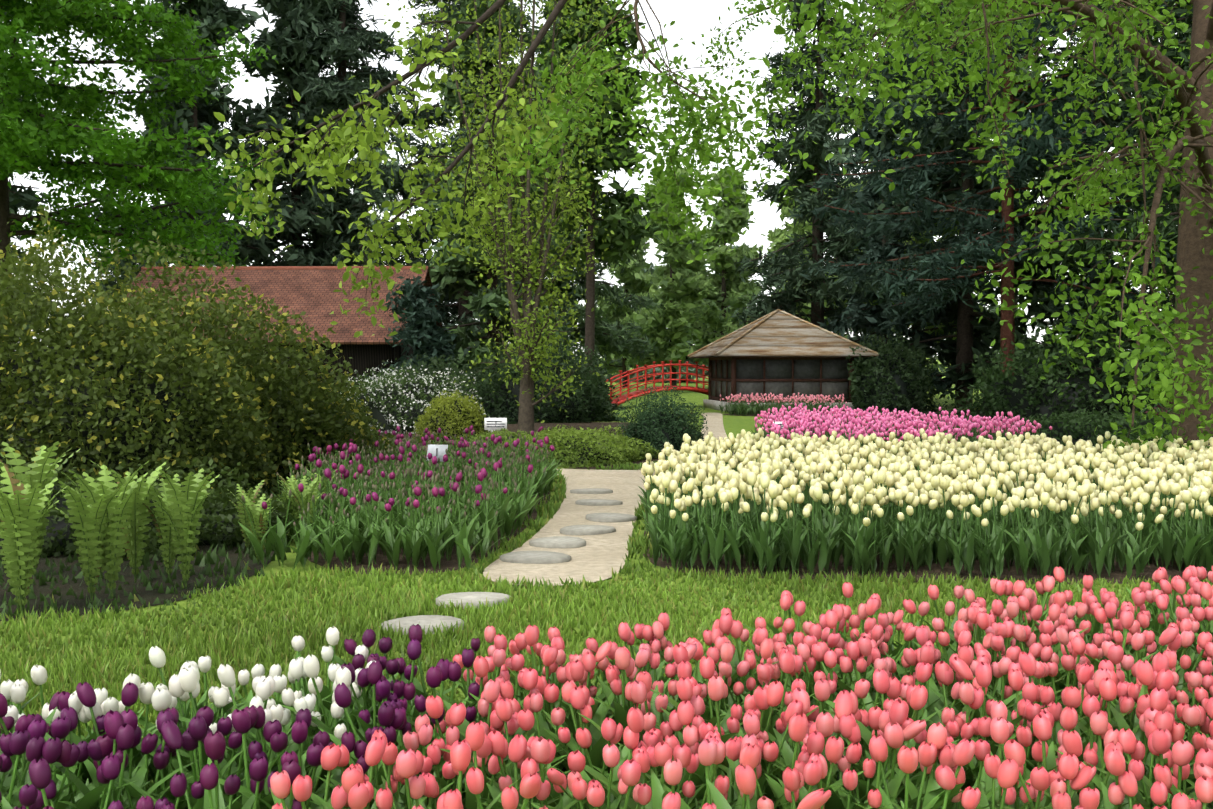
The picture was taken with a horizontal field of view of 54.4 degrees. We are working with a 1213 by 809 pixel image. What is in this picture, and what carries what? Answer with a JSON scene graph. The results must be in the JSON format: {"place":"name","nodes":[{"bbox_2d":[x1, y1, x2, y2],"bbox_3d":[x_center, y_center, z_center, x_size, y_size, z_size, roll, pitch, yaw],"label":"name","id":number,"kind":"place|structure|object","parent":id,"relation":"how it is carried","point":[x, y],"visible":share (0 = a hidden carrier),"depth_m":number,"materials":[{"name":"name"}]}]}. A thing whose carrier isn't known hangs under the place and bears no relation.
{"place":"outdoors","nodes":[
{"label":"outdoors","id":0,"kind":"place"},
{"bbox_2d":[7,0,1183,357],"label":"sky","id":1,"kind":"structure","parent":0,"point":[692,18],"materials":[{"name":"white"}]},
{"bbox_2d":[0,357,1212,786],"bbox_3d":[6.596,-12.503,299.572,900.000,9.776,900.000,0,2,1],"label":"lawn","id":2,"kind":"structure","parent":0,"point":[734,425],"depth_m":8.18,"materials":[{"name":"green plant"}]},
{"bbox_2d":[4,6,77,347],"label":"dark tree","id":3,"kind":"object","parent":2,"relation":"on","point":[24,199],"visible":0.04,"depth_m":40.74,"materials":[{"name":"green plant"}]},
{"bbox_2d":[0,500,277,620],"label":"soil bed","id":4,"kind":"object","parent":2,"relation":"on","point":[150,596],"visible":0.12,"depth_m":8.34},
{"bbox_2d":[0,537,295,618],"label":"fern strip","id":5,"kind":"object","parent":4,"relation":"on","point":[208,558],"visible":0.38,"depth_m":8.53,"materials":[{"name":"green plant"}]},
{"bbox_2d":[0,456,326,558],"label":"bush under ferns","id":6,"kind":"object","parent":4,"relation":"on","point":[220,518],"visible":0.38,"depth_m":10.15,"materials":[{"name":"green plant"}]},
{"bbox_2d":[0,441,336,614],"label":"ferns","id":7,"kind":"object","parent":4,"relation":"on","point":[111,526],"visible":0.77,"depth_m":8.07,"materials":[{"name":"green plant"}]},
{"bbox_2d":[0,205,405,500],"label":"bush","id":8,"kind":"object","parent":4,"relation":"on","point":[94,387],"visible":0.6,"depth_m":13.63,"materials":[{"name":"green plant"}]},
{"bbox_2d":[195,367,379,493],"bbox_3d":[-4.370,0.312,15.622,2.864,1.701,2.943,1,2,35],"label":"bush","id":9,"kind":"object","parent":4,"relation":"on","point":[295,451],"visible":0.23,"depth_m":14.82,"materials":[{"name":"green plant"}]},
{"bbox_2d":[0,0,280,351],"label":"tree","id":10,"kind":"object","parent":2,"relation":"on","point":[39,133],"visible":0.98,"depth_m":25.17,"materials":[{"name":"green plant"}]},
{"bbox_2d":[76,0,291,301],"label":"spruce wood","id":11,"kind":"object","parent":2,"relation":"on","point":[215,17],"visible":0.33,"depth_m":49.44,"materials":[{"name":"green plant"}]},
{"bbox_2d":[100,29,277,277],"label":"conifer tree","id":12,"kind":"object","parent":2,"relation":"on","point":[227,89],"visible":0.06,"depth_m":80.19,"materials":[{"name":"green plant"}]},
{"bbox_2d":[121,266,442,402],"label":"barn","id":13,"kind":"structure","parent":2,"relation":"on","point":[308,290],"depth_m":42.96,"materials":[{"name":"ceramic"}]},
{"bbox_2d":[220,0,379,265],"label":"conifer tree","id":14,"kind":"object","parent":2,"relation":"on","point":[296,20],"visible":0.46,"depth_m":53.37,"materials":[{"name":"green plant"}]},
{"bbox_2d":[240,0,454,331],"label":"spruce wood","id":15,"kind":"object","parent":2,"relation":"on","point":[349,41],"visible":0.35,"depth_m":54.30,"materials":[{"name":"green plant"}]},
{"bbox_2d":[307,66,424,263],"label":"conifer tree","id":16,"kind":"object","parent":2,"relation":"on","point":[384,209],"visible":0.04,"depth_m":86.58,"materials":[{"name":"green plant"}]},
{"bbox_2d":[327,358,494,433],"bbox_3d":[-5.186,-0.201,29.099,5.132,1.904,3.492,0,2,1],"label":"white flowering bush","id":17,"kind":"object","parent":2,"relation":"on","point":[394,404],"visible":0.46,"depth_m":28.32,"materials":[{"name":"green plant"}]},
{"bbox_2d":[364,275,460,381],"bbox_3d":[-6.436,-1.888,39.899,3.772,5.039,3.157,0,2,1],"label":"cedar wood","id":18,"kind":"object","parent":2,"relation":"on","point":[421,316],"visible":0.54,"depth_m":39.48,"materials":[{"name":"green plant"}]},
{"bbox_2d":[353,352,503,399],"bbox_3d":[-5.420,-0.609,38.176,5.215,2.164,5.324,2,2,42],"label":"flowering bush","id":19,"kind":"object","parent":2,"relation":"on","point":[440,364],"visible":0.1,"depth_m":37.43,"materials":[{"name":"green plant"}]},
{"bbox_2d":[308,491,549,574],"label":"soil","id":20,"kind":"structure","parent":2,"relation":"on","point":[445,564],"depth_m":9.39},
{"bbox_2d":[238,425,563,572],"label":"tulips","id":21,"kind":"object","parent":20,"relation":"on","point":[416,506],"visible":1,"depth_m":10.38,"materials":[{"name":"green plant"}]},
{"bbox_2d":[426,445,447,464],"bbox_3d":[-1.950,0.795,13.591,0.241,0.660,0.074,0,2,10],"label":"grey sign","id":22,"kind":"object","parent":20,"relation":"on","point":[437,451],"visible":0.54,"depth_m":13.59,"materials":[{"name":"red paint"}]},
{"bbox_2d":[412,389,487,443],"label":"bush","id":23,"kind":"object","parent":2,"relation":"on","point":[453,414],"visible":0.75,"depth_m":24.20,"materials":[{"name":"green plant"}]},
{"bbox_2d":[362,0,576,361],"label":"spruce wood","id":24,"kind":"object","parent":2,"relation":"on","point":[461,312],"visible":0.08,"depth_m":56.50,"materials":[{"name":"green plant"}]},
{"bbox_2d":[450,106,514,344],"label":"conifer tree","id":25,"kind":"object","parent":2,"relation":"on","point":[474,315],"depth_m":89.53,"materials":[{"name":"green plant"}]},
{"bbox_2d":[450,428,539,451],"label":"groundcover bush","id":26,"kind":"object","parent":2,"relation":"on","point":[505,436],"visible":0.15,"depth_m":21.25,"materials":[{"name":"green plant"}]},
{"bbox_2d":[484,418,506,430],"bbox_3d":[-2.284,0.537,24.309,0.461,0.520,0.095,0,2,-4],"label":"white sign","id":27,"kind":"object","parent":2,"relation":"on","point":[495,424],"visible":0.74,"depth_m":24.30,"materials":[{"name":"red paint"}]},
{"bbox_2d":[414,0,600,383],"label":"tree","id":28,"kind":"object","parent":2,"relation":"on","point":[453,271],"visible":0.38,"depth_m":46.76,"materials":[{"name":"leaf"},{"name":"bark"}]},
{"bbox_2d":[381,488,636,634],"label":"stepping stones","id":29,"kind":"object","parent":2,"relation":"on","point":[537,557],"visible":0.9,"depth_m":9.41,"materials":[{"name":"grey stone"}]},
{"bbox_2d":[380,0,639,434],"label":"tree","id":30,"kind":"object","parent":2,"relation":"on","point":[525,330],"visible":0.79,"depth_m":26.41,"materials":[{"name":"green plant"}]},
{"bbox_2d":[366,422,695,469],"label":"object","id":31,"kind":"object","parent":2,"relation":"on","point":[537,426],"visible":0.04,"depth_m":30.65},
{"bbox_2d":[438,342,626,423],"bbox_3d":[-2.160,-0.875,34.986,5.346,2.892,4.961,1,2,37],"label":"dark bush","id":32,"kind":"object","parent":2,"relation":"on","point":[501,402],"visible":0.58,"depth_m":33.85,"materials":[{"name":"green plant"}]},
{"bbox_2d":[471,99,606,358],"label":"tree","id":33,"kind":"object","parent":2,"relation":"on","point":[579,289],"visible":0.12,"depth_m":58.02,"materials":[{"name":"green plant"}]},
{"bbox_2d":[470,461,657,591],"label":"lawn edge tufts","id":34,"kind":"object","parent":2,"relation":"on","point":[559,495],"visible":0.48,"depth_m":10.76,"materials":[{"name":"green plant"}]},
{"bbox_2d":[502,327,626,409],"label":"dark bush","id":35,"kind":"object","parent":2,"relation":"on","point":[595,370],"visible":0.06,"depth_m":43.49,"materials":[{"name":"green plant"}]},
{"bbox_2d":[500,424,660,468],"bbox_3d":[-0.405,0.689,19.966,2.944,0.683,4.478,0,2,1],"label":"groundcover bush","id":36,"kind":"object","parent":2,"relation":"on","point":[581,447],"visible":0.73,"depth_m":19.10,"materials":[{"name":"green plant"}]},
{"bbox_2d":[504,0,664,401],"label":"tree","id":37,"kind":"object","parent":2,"relation":"on","point":[623,236],"visible":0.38,"depth_m":35.67,"materials":[{"name":"leaf"},{"name":"bark"}]},
{"bbox_2d":[512,0,661,371],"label":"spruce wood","id":38,"kind":"object","parent":2,"relation":"on","point":[610,339],"visible":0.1,"depth_m":61.33,"materials":[{"name":"green plant"}]},
{"bbox_2d":[560,763,613,808],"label":"soil","id":39,"kind":"structure","parent":2,"relation":"on","point":[563,769],"depth_m":4.52,"materials":[{"name":"brown soil"}]},
{"bbox_2d":[0,565,1212,808],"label":"tulips","id":40,"kind":"object","parent":39,"relation":"on","point":[1022,699],"visible":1,"depth_m":3.83,"materials":[{"name":"pink plant"}]},
{"bbox_2d":[575,206,659,387],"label":"tree","id":41,"kind":"object","parent":2,"relation":"on","point":[635,279],"visible":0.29,"depth_m":78.94,"materials":[{"name":"green plant"}]},
{"bbox_2d":[600,261,659,382],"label":"tree","id":42,"kind":"object","parent":2,"relation":"on","point":[652,270],"visible":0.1,"depth_m":97.10,"materials":[{"name":"green plant"}]},
{"bbox_2d":[613,381,708,458],"bbox_3d":[0.970,0.265,20.930,1.738,1.472,1.823,2,2,44],"label":"bush","id":43,"kind":"object","parent":2,"relation":"on","point":[658,428],"visible":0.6,"depth_m":20.56,"materials":[{"name":"green plant"}]},
{"bbox_2d":[619,165,713,390],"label":"tree","id":44,"kind":"object","parent":2,"relation":"on","point":[671,320],"visible":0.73,"depth_m":70.20,"materials":[{"name":"green plant"}]},
{"bbox_2d":[639,242,726,382],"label":"tree","id":45,"kind":"object","parent":2,"relation":"on","point":[683,369],"visible":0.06,"depth_m":92.72,"materials":[{"name":"green plant"}]},
{"bbox_2d":[683,169,764,370],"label":"tree","id":46,"kind":"object","parent":2,"relation":"on","point":[731,291],"visible":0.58,"depth_m":76.53,"materials":[{"name":"green plant"}]},
{"bbox_2d":[694,245,765,378],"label":"tree","id":47,"kind":"object","parent":2,"relation":"on","point":[700,371],"depth_m":99.42,"materials":[{"name":"green plant"}]},
{"bbox_2d":[723,413,784,415],"bbox_3d":[5.820,0.343,39.047,3.932,0.001,3.241,0,2,1],"label":"flower bed","id":48,"kind":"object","parent":2,"relation":"on","point":[741,414],"visible":0.18,"depth_m":39.36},
{"bbox_2d":[688,309,879,411],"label":"pavilion","id":49,"kind":"structure","parent":2,"relation":"on","point":[778,352],"depth_m":42.27,"materials":[{"name":"brown wood"}]},
{"bbox_2d":[760,180,850,338],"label":"tree","id":50,"kind":"object","parent":2,"relation":"on","point":[778,237],"visible":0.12,"depth_m":68.42,"materials":[{"name":"green plant"}]},
{"bbox_2d":[729,0,903,346],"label":"conifer tree","id":51,"kind":"object","parent":2,"relation":"on","point":[818,125],"visible":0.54,"depth_m":48.78,"materials":[{"name":"green plant"}]},
{"bbox_2d":[764,78,910,340],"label":"conifer tree","id":52,"kind":"object","parent":2,"relation":"on","point":[837,143],"visible":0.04,"depth_m":90.05,"materials":[{"name":"green plant"}]},
{"bbox_2d":[485,0,1212,464],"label":"tree","id":53,"kind":"object","parent":2,"relation":"on","point":[1189,392],"visible":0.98,"depth_m":14.21,"materials":[{"name":"green plant"}]},
{"bbox_2d":[196,0,566,337],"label":"tree boughs","id":54,"kind":"object","parent":53,"relation":"attached to","point":[345,143],"visible":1,"depth_m":11.13,"materials":[{"name":"green plant"}]},
{"bbox_2d":[817,108,966,399],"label":"conifer tree","id":55,"kind":"object","parent":2,"relation":"on","point":[862,314],"visible":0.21,"depth_m":46.22,"materials":[{"name":"green plant"}]},
{"bbox_2d":[846,319,937,412],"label":"bush","id":56,"kind":"object","parent":2,"relation":"on","point":[886,378],"visible":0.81,"depth_m":41.35,"materials":[{"name":"green plant"}]},
{"bbox_2d":[823,4,1023,372],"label":"conifer tree","id":57,"kind":"object","parent":2,"relation":"on","point":[931,329],"depth_m":55.18,"materials":[{"name":"green plant"}]},
{"bbox_2d":[643,531,1207,583],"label":"cream soil","id":58,"kind":"structure","parent":2,"relation":"on","point":[1149,571],"depth_m":8.97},
{"bbox_2d":[636,428,1212,580],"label":"cream tulips","id":59,"kind":"object","parent":58,"relation":"on","point":[1043,502],"visible":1,"depth_m":9.19,"materials":[{"name":"beige plant"}]},
{"bbox_2d":[881,410,983,428],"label":"woodland soil","id":60,"kind":"structure","parent":2,"relation":"on","point":[936,412],"depth_m":40.18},
{"bbox_2d":[791,0,1183,375],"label":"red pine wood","id":61,"kind":"object","parent":60,"relation":"on","point":[980,244],"visible":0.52,"depth_m":36.30,"materials":[{"name":"green plant"}]},
{"bbox_2d":[820,6,1087,408],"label":"conifer tree","id":62,"kind":"object","parent":2,"relation":"on","point":[967,343],"visible":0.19,"depth_m":45.27,"materials":[{"name":"green plant"}]},
{"bbox_2d":[926,15,1107,372],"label":"conifer tree","id":63,"kind":"object","parent":2,"relation":"on","point":[990,308],"visible":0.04,"depth_m":76.06,"materials":[{"name":"green plant"}]},
{"bbox_2d":[935,322,1172,422],"bbox_3d":[12.945,-0.849,32.816,6.541,2.971,6.559,1,2,39],"label":"bush","id":64,"kind":"object","parent":2,"relation":"on","point":[1021,392],"visible":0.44,"depth_m":31.50,"materials":[{"name":"green plant"}]},
{"bbox_2d":[935,0,1183,388],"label":"tree","id":65,"kind":"object","parent":2,"relation":"on","point":[1034,308],"visible":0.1,"depth_m":44.33,"materials":[{"name":"green plant"}]},
{"bbox_2d":[974,407,1171,445],"bbox_3d":[10.552,0.480,23.927,7.718,0.858,5.246,0,2,1],"label":"bush","id":66,"kind":"object","parent":2,"relation":"on","point":[1075,427],"visible":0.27,"depth_m":23.46,"materials":[{"name":"green plant"}]},
{"bbox_2d":[1025,0,1192,412],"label":"tree","id":67,"kind":"object","parent":2,"relation":"on","point":[1171,226],"visible":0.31,"depth_m":30.20,"materials":[{"name":"green plant"}]},
{"bbox_2d":[1062,423,1171,457],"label":"bush","id":68,"kind":"object","parent":2,"relation":"on","point":[1133,436],"visible":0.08,"depth_m":19.38,"materials":[{"name":"green plant"}]},
{"bbox_2d":[1055,0,1193,345],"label":"tree","id":69,"kind":"object","parent":2,"relation":"on","point":[1093,274],"visible":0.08,"depth_m":40.79,"materials":[{"name":"green plant"}]},
{"bbox_2d":[1146,399,1172,416],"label":"red bush","id":70,"kind":"object","parent":2,"relation":"on","point":[1159,406],"depth_m":26.80,"materials":[{"name":"green plant"}]},
{"label":"pink soil","id":71,"kind":"structure","parent":2,"relation":"on"},
{"bbox_2d":[773,422,786,434],"bbox_3d":[2.996,0.608,20.371,0.242,0.620,0.061,0,2,-16],"label":"plant label","id":72,"kind":"object","parent":71,"relation":"on","point":[780,424],"visible":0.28,"depth_m":20.37,"materials":[{"name":"white paint"}]},
{"bbox_2d":[719,392,1051,455],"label":"tulips","id":73,"kind":"object","parent":71,"relation":"on","point":[818,419],"visible":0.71,"depth_m":21.17,"materials":[{"name":"pink plant"}]},
{"bbox_2d":[483,413,733,585],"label":"garden path","id":74,"kind":"structure","parent":0,"point":[595,558],"depth_m":10.99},
{"bbox_2d":[606,360,708,407],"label":"red bridge","id":75,"kind":"structure","parent":0,"point":[637,392],"depth_m":46.84,"materials":[{"name":"paint"}]}
]}

